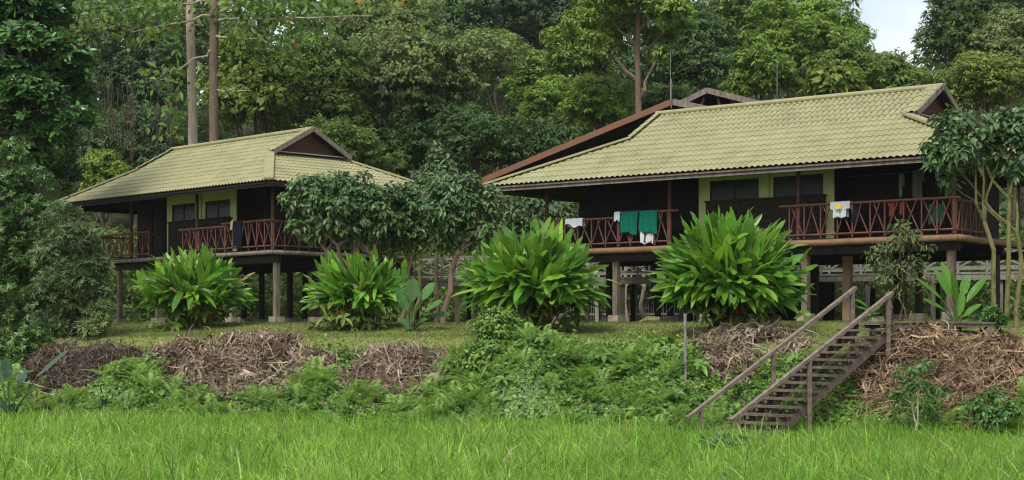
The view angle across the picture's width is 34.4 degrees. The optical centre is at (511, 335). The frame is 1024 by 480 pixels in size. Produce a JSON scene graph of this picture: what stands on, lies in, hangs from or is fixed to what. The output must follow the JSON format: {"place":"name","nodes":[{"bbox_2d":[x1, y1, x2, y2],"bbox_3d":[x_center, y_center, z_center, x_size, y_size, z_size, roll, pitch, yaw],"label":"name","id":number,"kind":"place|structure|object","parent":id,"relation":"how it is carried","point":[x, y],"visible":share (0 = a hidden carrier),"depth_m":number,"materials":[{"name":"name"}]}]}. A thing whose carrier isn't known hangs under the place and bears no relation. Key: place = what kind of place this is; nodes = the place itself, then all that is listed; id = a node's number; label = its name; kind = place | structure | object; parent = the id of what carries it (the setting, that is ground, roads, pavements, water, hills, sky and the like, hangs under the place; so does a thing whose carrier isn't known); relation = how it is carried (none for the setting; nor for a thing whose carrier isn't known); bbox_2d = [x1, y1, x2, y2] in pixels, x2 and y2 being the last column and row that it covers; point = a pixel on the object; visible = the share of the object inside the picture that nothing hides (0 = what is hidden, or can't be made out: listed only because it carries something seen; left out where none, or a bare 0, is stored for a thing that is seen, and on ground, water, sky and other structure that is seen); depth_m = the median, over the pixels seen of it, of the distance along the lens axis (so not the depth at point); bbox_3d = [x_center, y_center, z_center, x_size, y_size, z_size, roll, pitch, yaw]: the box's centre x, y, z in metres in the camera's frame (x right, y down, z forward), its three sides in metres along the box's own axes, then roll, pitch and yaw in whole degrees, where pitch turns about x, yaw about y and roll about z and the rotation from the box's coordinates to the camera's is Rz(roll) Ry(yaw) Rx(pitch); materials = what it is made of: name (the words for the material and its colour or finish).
{"place":"outdoors","nodes":[
{"label":"outdoors","id":0,"kind":"place"},
{"bbox_2d":[4,348,913,431],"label":"bank soil","id":1,"kind":"structure","parent":0,"point":[664,407],"depth_m":39.61,"materials":[{"name":"soil"}]},
{"bbox_2d":[136,319,345,413],"bbox_3d":[-7.575,1.428,44.946,7.542,3.786,4.587,0,0,26],"label":"dead leaf heap","id":2,"kind":"object","parent":1,"relation":"on","point":[252,356],"visible":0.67,"depth_m":45.28,"materials":[{"name":"brown plant"}]},
{"bbox_2d":[296,338,456,414],"bbox_3d":[-3.385,1.566,43.008,6.290,3.203,3.717,0,0,31],"label":"dead leaf heap","id":3,"kind":"object","parent":1,"relation":"on","point":[400,368],"visible":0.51,"depth_m":43.40,"materials":[{"name":"brown plant"}]},
{"bbox_2d":[0,321,1023,439],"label":"creeper cover","id":4,"kind":"object","parent":1,"relation":"on","point":[543,361],"visible":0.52,"depth_m":39.98,"materials":[{"name":"green plant"}]},
{"bbox_2d":[1,322,1023,435],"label":"fern cover","id":5,"kind":"object","parent":1,"relation":"on","point":[179,394],"visible":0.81,"depth_m":41.24,"materials":[{"name":"green plant"}]},
{"bbox_2d":[684,314,686,384],"bbox_3d":[4.123,0.707,39.300,0.090,2.480,0.070,0,0,0],"label":"pole","id":6,"kind":"object","parent":1,"relation":"on","point":[685,346],"visible":0.65,"depth_m":39.27,"materials":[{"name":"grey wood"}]},
{"bbox_2d":[0,80,1023,435],"bbox_3d":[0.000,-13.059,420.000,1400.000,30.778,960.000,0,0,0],"label":"ground","id":7,"kind":"structure","parent":0,"point":[124,222],"depth_m":47.74,"materials":[{"name":"soil"}]},
{"bbox_2d":[0,136,62,366],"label":"round bush","id":8,"kind":"object","parent":7,"relation":"on","point":[18,278],"visible":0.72,"depth_m":50.41,"materials":[{"name":"green plant"}]},
{"bbox_2d":[0,349,69,416],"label":"elephant ear","id":9,"kind":"object","parent":7,"relation":"on","point":[6,369],"visible":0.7,"depth_m":43.41},
{"bbox_2d":[0,0,104,209],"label":"broad leaved tree","id":10,"kind":"object","parent":7,"relation":"on","point":[67,94],"visible":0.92,"depth_m":59.20,"materials":[{"name":"green plant"}]},
{"bbox_2d":[17,0,114,220],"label":"forest tree","id":11,"kind":"object","parent":7,"relation":"on","point":[93,35],"visible":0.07,"depth_m":99.81,"materials":[{"name":"green plant"}]},
{"bbox_2d":[21,198,118,340],"bbox_3d":[-13.359,-1.774,49.727,3.044,4.801,2.300,0,0,0],"label":"olive bush","id":12,"kind":"object","parent":7,"relation":"on","point":[79,263],"visible":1,"depth_m":49.52,"materials":[{"name":"green plant"}]},
{"bbox_2d":[10,328,160,413],"bbox_3d":[-12.509,1.494,46.314,5.692,3.464,4.466,0,0,24],"label":"dead leaf heap","id":13,"kind":"object","parent":7,"relation":"on","point":[68,365],"visible":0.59,"depth_m":46.86,"materials":[{"name":"brown plant"}]},
{"bbox_2d":[75,147,131,294],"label":"forest tree","id":14,"kind":"object","parent":7,"relation":"on","point":[100,166],"visible":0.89,"depth_m":83.52,"materials":[{"name":"green plant"}]},
{"bbox_2d":[57,99,187,229],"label":"forest tree","id":15,"kind":"object","parent":7,"relation":"on","point":[146,148],"visible":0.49,"depth_m":94.33,"materials":[{"name":"green plant"}]},
{"bbox_2d":[77,0,205,118],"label":"forest tree","id":16,"kind":"object","parent":7,"relation":"on","point":[135,62],"visible":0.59,"depth_m":110.25,"materials":[{"name":"green plant"}]},
{"bbox_2d":[111,0,240,136],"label":"forest tree","id":17,"kind":"object","parent":7,"relation":"on","point":[203,33],"visible":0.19,"depth_m":117.03,"materials":[{"name":"green plant"}]},
{"bbox_2d":[186,0,197,144],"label":"tall bare tree","id":18,"kind":"object","parent":7,"relation":"on","point":[192,98],"visible":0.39,"depth_m":72.83,"materials":[{"name":"beige plant"}]},
{"bbox_2d":[129,242,258,331],"bbox_3d":[-10.043,-1.455,51.986,4.047,2.984,4.089,0,0,0],"label":"broad leaf clump","id":19,"kind":"object","parent":7,"relation":"on","point":[193,287],"visible":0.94,"depth_m":51.30,"materials":[{"name":"green plant"}]},
{"bbox_2d":[54,126,418,322],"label":"stilt house","id":20,"kind":"structure","parent":7,"relation":"on","point":[194,196],"depth_m":62.24,"materials":[{"name":"tile"}]},
{"bbox_2d":[151,206,164,256],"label":"door","id":21,"kind":"structure","parent":20,"relation":"in","point":[156,217],"depth_m":66.34,"materials":[{"name":"wood"}]},
{"bbox_2d":[172,203,194,220],"bbox_3d":[-12.656,-4.760,63.856,0.060,0.680,1.600,0,0,-44],"label":"window","id":22,"kind":"structure","parent":20,"relation":"in","point":[180,212],"depth_m":63.84,"materials":[{"name":"grey glass"}]},
{"bbox_2d":[206,199,229,217],"bbox_3d":[-11.033,-4.760,62.196,0.060,0.680,1.650,0,0,-44],"label":"window","id":23,"kind":"structure","parent":20,"relation":"in","point":[219,208],"depth_m":62.17,"materials":[{"name":"grey glass"}]},
{"bbox_2d":[233,220,244,249],"bbox_3d":[-9.835,-3.616,59.404,0.206,1.062,0.523,0,0,-44],"label":"garment","id":24,"kind":"object","parent":20,"relation":"hanging from","point":[237,225],"visible":1,"depth_m":59.34,"materials":[{"name":"blue fabric"}]},
{"bbox_2d":[270,194,286,248],"bbox_3d":[-8.556,-4.125,60.520,0.029,2.130,1.020,0,0,-44],"label":"door","id":25,"kind":"structure","parent":20,"relation":"in","point":[279,214],"depth_m":60.49,"materials":[{"name":"wood"}]},
{"bbox_2d":[196,24,310,286],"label":"forest tree","id":26,"kind":"object","parent":7,"relation":"on","point":[273,97],"visible":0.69,"depth_m":84.98,"materials":[{"name":"green plant"}]},
{"bbox_2d":[69,0,463,321],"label":"tree","id":27,"kind":"object","parent":7,"relation":"on","point":[213,18],"visible":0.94,"depth_m":70.50,"materials":[{"name":"green plant"}]},
{"bbox_2d":[250,25,388,134],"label":"forest tree","id":28,"kind":"object","parent":7,"relation":"on","point":[330,78],"visible":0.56,"depth_m":88.35,"materials":[{"name":"green plant"}]},
{"bbox_2d":[277,170,404,323],"bbox_3d":[-5.354,-2.668,51.342,4.034,5.032,2.369,0,0,0],"label":"tree","id":29,"kind":"object","parent":7,"relation":"on","point":[331,201],"visible":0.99,"depth_m":51.28,"materials":[{"name":"green plant"}]},
{"bbox_2d":[290,113,411,174],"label":"forest tree","id":30,"kind":"object","parent":7,"relation":"on","point":[360,144],"visible":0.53,"depth_m":79.41,"materials":[{"name":"green plant"}]},
{"bbox_2d":[298,246,420,331],"bbox_3d":[-4.527,-1.244,49.072,3.524,2.891,3.504,0,0,42],"label":"broad leaf clump","id":31,"kind":"object","parent":7,"relation":"on","point":[359,291],"visible":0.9,"depth_m":48.37,"materials":[{"name":"green plant"}]},
{"bbox_2d":[324,0,463,168],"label":"forest tree","id":32,"kind":"object","parent":7,"relation":"on","point":[417,11],"visible":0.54,"depth_m":96.46,"materials":[{"name":"green plant"}]},
{"bbox_2d":[362,173,454,321],"bbox_3d":[-3.268,-2.680,52.483,2.977,5.006,1.906,0,0,0],"label":"tree","id":33,"kind":"object","parent":7,"relation":"on","point":[408,202],"visible":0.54,"depth_m":52.35,"materials":[{"name":"green plant"}]},
{"bbox_2d":[396,277,450,330],"bbox_3d":[-2.550,-0.876,47.382,1.578,1.621,0.567,0,0,0],"label":"taro plant","id":34,"kind":"object","parent":7,"relation":"on","point":[407,295],"visible":0.92,"depth_m":47.48,"materials":[{"name":"green plant"}]},
{"bbox_2d":[366,93,489,262],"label":"forest tree","id":35,"kind":"object","parent":7,"relation":"on","point":[413,135],"visible":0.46,"depth_m":90.37,"materials":[{"name":"green plant"}]},
{"bbox_2d":[406,139,457,321],"bbox_3d":[-2.726,-3.563,58.014,1.922,6.733,1.726,0,0,30],"label":"tree","id":36,"kind":"object","parent":7,"relation":"on","point":[437,164],"visible":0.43,"depth_m":57.91,"materials":[{"name":"green plant"}]},
{"bbox_2d":[335,19,530,247],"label":"forest tree","id":37,"kind":"object","parent":7,"relation":"on","point":[414,65],"visible":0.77,"depth_m":92.08,"materials":[{"name":"green plant"}]},
{"bbox_2d":[415,170,509,323],"bbox_3d":[-1.498,-2.647,50.963,2.988,4.959,1.858,0,0,-14],"label":"tree","id":38,"kind":"object","parent":7,"relation":"on","point":[461,196],"visible":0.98,"depth_m":50.75,"materials":[{"name":"green plant"}]},
{"bbox_2d":[433,101,525,217],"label":"forest tree","id":39,"kind":"object","parent":7,"relation":"on","point":[472,134],"visible":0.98,"depth_m":83.18,"materials":[{"name":"green plant"}]},
{"bbox_2d":[428,0,542,107],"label":"forest tree","id":40,"kind":"object","parent":7,"relation":"on","point":[475,14],"visible":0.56,"depth_m":129.92,"materials":[{"name":"green plant"}]},
{"bbox_2d":[452,305,527,388],"bbox_3d":[-0.329,0.401,41.883,2.421,2.411,2.024,0,0,0],"label":"vine mound","id":41,"kind":"object","parent":7,"relation":"on","point":[501,322],"visible":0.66,"depth_m":41.64,"materials":[{"name":"green plant"}]},
{"bbox_2d":[462,27,530,170],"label":"forest tree","id":42,"kind":"object","parent":7,"relation":"on","point":[508,34],"visible":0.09,"depth_m":107.57,"materials":[{"name":"green plant"}]},
{"bbox_2d":[0,392,1023,479],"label":"field grass","id":43,"kind":"structure","parent":7,"relation":"on","point":[100,444],"depth_m":28.59,"materials":[{"name":"green plant"}]},
{"bbox_2d":[0,217,1023,322],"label":"undergrowth","id":44,"kind":"object","parent":7,"relation":"on","point":[131,301],"visible":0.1,"depth_m":74.13,"materials":[{"name":"green plant"}]},
{"bbox_2d":[0,0,1023,287],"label":"forest","id":45,"kind":"object","parent":7,"relation":"on","point":[482,102],"visible":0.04,"depth_m":137.67,"materials":[{"name":"green plant"}]},
{"bbox_2d":[86,66,177,164],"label":"hanging vines","id":46,"kind":"object","parent":45,"relation":"hanging from","point":[132,113],"visible":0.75,"depth_m":92.00,"materials":[{"name":"green plant"}]},
{"bbox_2d":[0,318,1023,352],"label":"lawn","id":47,"kind":"structure","parent":7,"relation":"on","point":[333,333],"depth_m":47.46,"materials":[{"name":"green plant"}]},
{"bbox_2d":[640,316,660,322],"bbox_3d":[4.162,-0.476,49.977,0.697,0.258,0.248,0,0,20],"label":"mossy log","id":48,"kind":"object","parent":47,"relation":"on","point":[650,318],"visible":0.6,"depth_m":49.87,"materials":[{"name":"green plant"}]},
{"bbox_2d":[475,195,578,309],"bbox_3d":[0.708,-2.728,60.206,4.144,5.140,2.123,0,0,-13],"label":"tree","id":49,"kind":"object","parent":7,"relation":"on","point":[518,222],"visible":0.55,"depth_m":59.90,"materials":[{"name":"green plant"}]},
{"bbox_2d":[497,47,571,108],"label":"forest tree","id":50,"kind":"object","parent":7,"relation":"on","point":[524,78],"visible":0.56,"depth_m":103.11,"materials":[{"name":"green plant"}]},
{"bbox_2d":[451,216,621,333],"bbox_3d":[0.662,-1.479,45.573,4.699,3.591,4.487,0,0,0],"label":"broad leaf clump","id":51,"kind":"object","parent":7,"relation":"on","point":[537,277],"visible":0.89,"depth_m":44.63,"materials":[{"name":"green plant"}]},
{"bbox_2d":[487,112,589,212],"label":"forest tree","id":52,"kind":"object","parent":7,"relation":"on","point":[538,140],"visible":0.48,"depth_m":84.89,"materials":[{"name":"green plant"}]},
{"bbox_2d":[500,0,582,54],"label":"forest tree","id":53,"kind":"object","parent":7,"relation":"on","point":[550,13],"visible":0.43,"depth_m":133.53,"materials":[{"name":"green plant"}]},
{"bbox_2d":[517,72,593,133],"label":"forest tree","id":54,"kind":"object","parent":7,"relation":"on","point":[549,98],"visible":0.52,"depth_m":88.89,"materials":[{"name":"green plant"}]},
{"bbox_2d":[567,202,592,321],"bbox_3d":[3.280,-3.188,64.403,2.726,5.789,1.715,0,0,0],"label":"slim tree","id":55,"kind":"object","parent":7,"relation":"on","point":[587,315],"visible":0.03,"depth_m":64.40,"materials":[{"name":"beige plant"}]},
{"bbox_2d":[539,23,625,132],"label":"forest tree","id":56,"kind":"object","parent":7,"relation":"on","point":[577,60],"visible":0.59,"depth_m":99.15,"materials":[{"name":"green plant"}]},
{"bbox_2d":[566,202,599,321],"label":"slim tree","id":57,"kind":"object","parent":7,"relation":"on","point":[596,312],"visible":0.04,"depth_m":67.91,"materials":[{"name":"beige plant"}]},
{"bbox_2d":[554,71,634,135],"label":"forest tree","id":58,"kind":"object","parent":7,"relation":"on","point":[598,102],"visible":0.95,"depth_m":87.20,"materials":[{"name":"green plant"}]},
{"bbox_2d":[549,0,698,295],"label":"tall forest tree","id":59,"kind":"object","parent":7,"relation":"on","point":[600,31],"visible":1,"depth_m":83.94,"materials":[{"name":"green plant"}]},
{"bbox_2d":[624,267,634,321],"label":"slim tree","id":60,"kind":"object","parent":7,"relation":"on","point":[626,313],"visible":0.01,"depth_m":65.98,"materials":[{"name":"beige plant"}]},
{"bbox_2d":[559,288,701,321],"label":"picket fence","id":61,"kind":"object","parent":7,"relation":"on","point":[646,313],"visible":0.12,"depth_m":67.50,"materials":[{"name":"grey wood"}]},
{"bbox_2d":[630,266,645,318],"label":"slim tree","id":62,"kind":"object","parent":7,"relation":"on","point":[641,310],"visible":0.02,"depth_m":65.04,"materials":[{"name":"beige plant"}]},
{"bbox_2d":[479,79,841,321],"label":"long house","id":63,"kind":"structure","parent":7,"relation":"on","point":[621,129],"depth_m":64.99,"materials":[{"name":"brown wood"}]},
{"bbox_2d":[631,82,698,110],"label":"forest tree","id":64,"kind":"object","parent":7,"relation":"on","point":[654,94],"visible":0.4,"depth_m":88.78,"materials":[{"name":"green plant"}]},
{"bbox_2d":[614,0,745,92],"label":"forest tree","id":65,"kind":"object","parent":7,"relation":"on","point":[700,53],"visible":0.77,"depth_m":104.73,"materials":[{"name":"green plant"}]},
{"bbox_2d":[397,248,1023,321],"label":"raised walkway","id":66,"kind":"structure","parent":7,"relation":"on","point":[869,298],"depth_m":60.98,"materials":[{"name":"brown wood"}]},
{"bbox_2d":[694,432,765,451],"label":"weed clump","id":67,"kind":"object","parent":7,"relation":"on","point":[716,436],"visible":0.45,"depth_m":31.11,"materials":[{"name":"green plant"}]},
{"bbox_2d":[644,205,817,331],"bbox_3d":[5.687,-1.567,42.999,4.661,3.745,4.589,0,0,0],"label":"broad leaf clump","id":68,"kind":"object","parent":7,"relation":"on","point":[728,267],"visible":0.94,"depth_m":42.12,"materials":[{"name":"green plant"}]},
{"bbox_2d":[694,0,774,92],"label":"forest tree","id":69,"kind":"object","parent":7,"relation":"on","point":[729,9],"visible":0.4,"depth_m":110.55,"materials":[{"name":"green plant"}]},
{"bbox_2d":[651,87,834,321],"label":"gabled roof house","id":70,"kind":"structure","parent":7,"relation":"on","point":[707,96],"depth_m":68.01,"materials":[{"name":"grey wood"}]},
{"bbox_2d":[482,83,1023,321],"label":"stilt house","id":71,"kind":"structure","parent":7,"relation":"on","point":[793,163],"depth_m":50.64,"materials":[{"name":"tile"}]},
{"bbox_2d":[565,218,584,227],"bbox_3d":[2.042,-3.687,53.977,0.700,0.321,0.186,0,0,38],"label":"cloth","id":72,"kind":"object","parent":71,"relation":"hanging from","point":[574,222],"visible":1,"depth_m":53.89,"materials":[{"name":"fabric"}]},
{"bbox_2d":[620,210,638,234],"bbox_3d":[3.753,-3.591,52.639,0.660,0.793,0.202,0,0,38],"label":"towel","id":73,"kind":"object","parent":71,"relation":"hanging from","point":[629,220],"visible":1,"depth_m":52.58,"materials":[{"name":"teal fabric"}]},
{"bbox_2d":[625,184,650,245],"bbox_3d":[4.160,-3.925,54.568,1.020,2.130,0.029,0,0,38],"label":"door","id":74,"kind":"structure","parent":71,"relation":"in","point":[637,199],"depth_m":54.57,"materials":[{"name":"wood"}]},
{"bbox_2d":[640,231,653,244],"bbox_3d":[4.308,-3.398,52.298,0.504,1.016,0.199,0,0,38],"label":"cloth","id":75,"kind":"object","parent":71,"relation":"hanging from","point":[649,237],"visible":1,"depth_m":52.23,"materials":[{"name":"fabric"}]},
{"bbox_2d":[639,209,658,234],"bbox_3d":[4.327,-3.579,52.192,0.660,0.816,0.205,0,0,38],"label":"towel","id":76,"kind":"object","parent":71,"relation":"hanging from","point":[648,219],"visible":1,"depth_m":52.13,"materials":[{"name":"teal fabric"}]},
{"bbox_2d":[710,178,758,200],"bbox_3d":[6.941,-4.545,51.505,1.750,0.650,0.060,0,0,38],"label":"window","id":77,"kind":"structure","parent":71,"relation":"in","point":[738,188],"depth_m":51.48,"materials":[{"name":"grey glass"}]},
{"bbox_2d":[773,174,822,196],"bbox_3d":[8.698,-4.545,50.138,1.690,0.650,0.060,0,0,38],"label":"window","id":78,"kind":"structure","parent":71,"relation":"in","point":[812,184],"depth_m":50.20,"materials":[{"name":"grey glass"}]},
{"bbox_2d":[830,201,851,217],"bbox_3d":[9.544,-3.674,48.101,0.621,0.507,0.272,0,0,38],"label":"shirt","id":79,"kind":"object","parent":71,"relation":"hanging from","point":[840,209],"visible":1,"depth_m":48.07,"materials":[{"name":"white fabric"}]},
{"bbox_2d":[852,204,860,222],"bbox_3d":[9.979,-3.558,47.915,0.221,0.597,0.191,0,0,38],"label":"garment","id":80,"kind":"object","parent":71,"relation":"hanging from","point":[855,211],"visible":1,"depth_m":47.86,"materials":[{"name":"blue fabric"}]},
{"bbox_2d":[845,169,939,177],"bbox_3d":[11.269,-4.810,48.844,3.250,0.075,0.014,0,0,38],"label":"clothes line","id":81,"kind":"object","parent":71,"relation":"attached to","point":[887,173],"visible":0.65,"depth_m":49.10,"materials":[{"name":"metal"}]},
{"bbox_2d":[899,174,904,197],"bbox_3d":[11.465,-4.418,48.651,0.124,0.717,0.209,0,0,37],"label":"towel","id":82,"kind":"object","parent":81,"relation":"hanging from","point":[901,180],"visible":1,"depth_m":48.63,"materials":[{"name":"fabric"}]},
{"bbox_2d":[912,169,924,202],"bbox_3d":[11.873,-4.330,48.343,0.330,1.094,0.194,0,0,38],"label":"shirt","id":83,"kind":"object","parent":81,"relation":"hanging from","point":[918,177],"visible":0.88,"depth_m":48.28,"materials":[{"name":"fabric"}]},
{"bbox_2d":[888,166,920,235],"bbox_3d":[11.586,-3.925,48.805,1.020,2.130,0.029,0,0,38],"label":"door","id":84,"kind":"structure","parent":71,"relation":"in","point":[907,189],"depth_m":48.77,"materials":[{"name":"wood"}]},
{"bbox_2d":[928,203,946,224],"bbox_3d":[11.950,-3.429,46.440,0.500,0.597,0.205,0,0,38],"label":"garment","id":85,"kind":"object","parent":71,"relation":"hanging from","point":[941,210],"visible":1,"depth_m":46.39,"materials":[{"name":"green fabric"}]},
{"bbox_2d":[687,313,820,389],"bbox_3d":[5.865,0.897,40.712,3.493,3.049,4.814,0,0,19],"label":"dead leaf heap","id":86,"kind":"object","parent":7,"relation":"on","point":[737,335],"visible":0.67,"depth_m":41.04,"materials":[{"name":"brown plant"}]},
{"bbox_2d":[717,37,806,100],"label":"forest tree","id":87,"kind":"object","parent":7,"relation":"on","point":[764,70],"visible":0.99,"depth_m":87.09,"materials":[{"name":"green plant"}]},
{"bbox_2d":[685,286,896,437],"bbox_3d":[6.499,0.744,37.643,6.018,3.894,1.441,0,0,-41],"label":"outdoor stair","id":88,"kind":"object","parent":7,"relation":"on","point":[844,336],"visible":0.84,"depth_m":37.79,"materials":[{"name":"brown wood"}]},
{"bbox_2d":[740,0,879,98],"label":"forest tree","id":89,"kind":"object","parent":7,"relation":"on","point":[804,29],"visible":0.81,"depth_m":96.03,"materials":[{"name":"green plant"}]},
{"bbox_2d":[795,61,872,96],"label":"forest tree","id":90,"kind":"object","parent":7,"relation":"on","point":[829,78],"visible":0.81,"depth_m":79.34,"materials":[{"name":"green plant"}]},
{"bbox_2d":[799,32,889,89],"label":"forest tree","id":91,"kind":"object","parent":7,"relation":"on","point":[865,62],"visible":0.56,"depth_m":91.31,"materials":[{"name":"green plant"}]},
{"bbox_2d":[865,316,883,324],"bbox_3d":[9.586,-0.333,43.700,0.507,0.370,0.520,0,0,0],"label":"stump","id":92,"kind":"object","parent":7,"relation":"on","point":[878,318],"visible":0.29,"depth_m":43.47,"materials":[{"name":"wood"}]},
{"bbox_2d":[860,219,937,324],"bbox_3d":[10.118,-1.547,43.175,2.094,3.061,1.176,0,0,0],"label":"sparse shrub","id":93,"kind":"object","parent":7,"relation":"on","point":[911,237],"visible":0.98,"depth_m":43.12,"materials":[{"name":"green plant"}]},
{"bbox_2d":[867,47,931,89],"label":"forest tree","id":94,"kind":"object","parent":7,"relation":"on","point":[900,71],"visible":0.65,"depth_m":96.34,"materials":[{"name":"green plant"}]},
{"bbox_2d":[882,358,955,440],"bbox_3d":[8.761,1.486,35.603,1.594,2.046,0.723,0,0,0],"label":"weedy sapling","id":95,"kind":"object","parent":7,"relation":"on","point":[907,384],"visible":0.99,"depth_m":35.56,"materials":[{"name":"green plant"}]},
{"bbox_2d":[824,311,1023,434],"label":"dead leaf heap","id":96,"kind":"object","parent":7,"relation":"on","point":[974,364],"visible":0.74,"depth_m":38.05,"materials":[{"name":"plant"}]},
{"bbox_2d":[862,321,996,342],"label":"plank boardwalk","id":97,"kind":"structure","parent":7,"relation":"on","point":[959,325],"depth_m":40.15,"materials":[{"name":"brown wood"}]},
{"bbox_2d":[915,261,986,328],"bbox_3d":[11.226,-1.018,42.292,1.853,1.804,0.442,0,0,0],"label":"banana plant","id":98,"kind":"object","parent":7,"relation":"on","point":[949,282],"visible":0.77,"depth_m":42.31,"materials":[{"name":"green plant"}]},
{"bbox_2d":[910,0,1023,127],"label":"forest tree","id":99,"kind":"object","parent":7,"relation":"on","point":[951,24],"visible":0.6,"depth_m":103.04,"materials":[{"name":"green plant"}]},
{"bbox_2d":[915,103,1023,328],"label":"tree","id":100,"kind":"object","parent":7,"relation":"on","point":[1007,130],"visible":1,"depth_m":41.89,"materials":[{"name":"green plant"}]},
{"bbox_2d":[933,45,1023,302],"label":"forest tree","id":101,"kind":"object","parent":7,"relation":"on","point":[989,82],"visible":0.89,"depth_m":81.10,"materials":[{"name":"green plant"}]},
{"bbox_2d":[962,385,1023,440],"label":"weedy sapling","id":102,"kind":"object","parent":7,"relation":"on","point":[1006,409],"visible":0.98,"depth_m":34.94,"materials":[{"name":"green plant"}]},
{"bbox_2d":[978,304,1009,333],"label":"flowering weed","id":103,"kind":"object","parent":7,"relation":"on","point":[998,316],"visible":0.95,"depth_m":40.90,"materials":[{"name":"green plant"}]},
{"bbox_2d":[966,3,1023,232],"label":"forest tree","id":104,"kind":"object","parent":7,"relation":"on","point":[1008,29],"visible":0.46,"depth_m":95.41,"materials":[{"name":"green plant"}]},
{"bbox_2d":[84,0,1022,103],"label":"sky","id":105,"kind":"structure","parent":0,"point":[895,21],"materials":[{"name":"white"}]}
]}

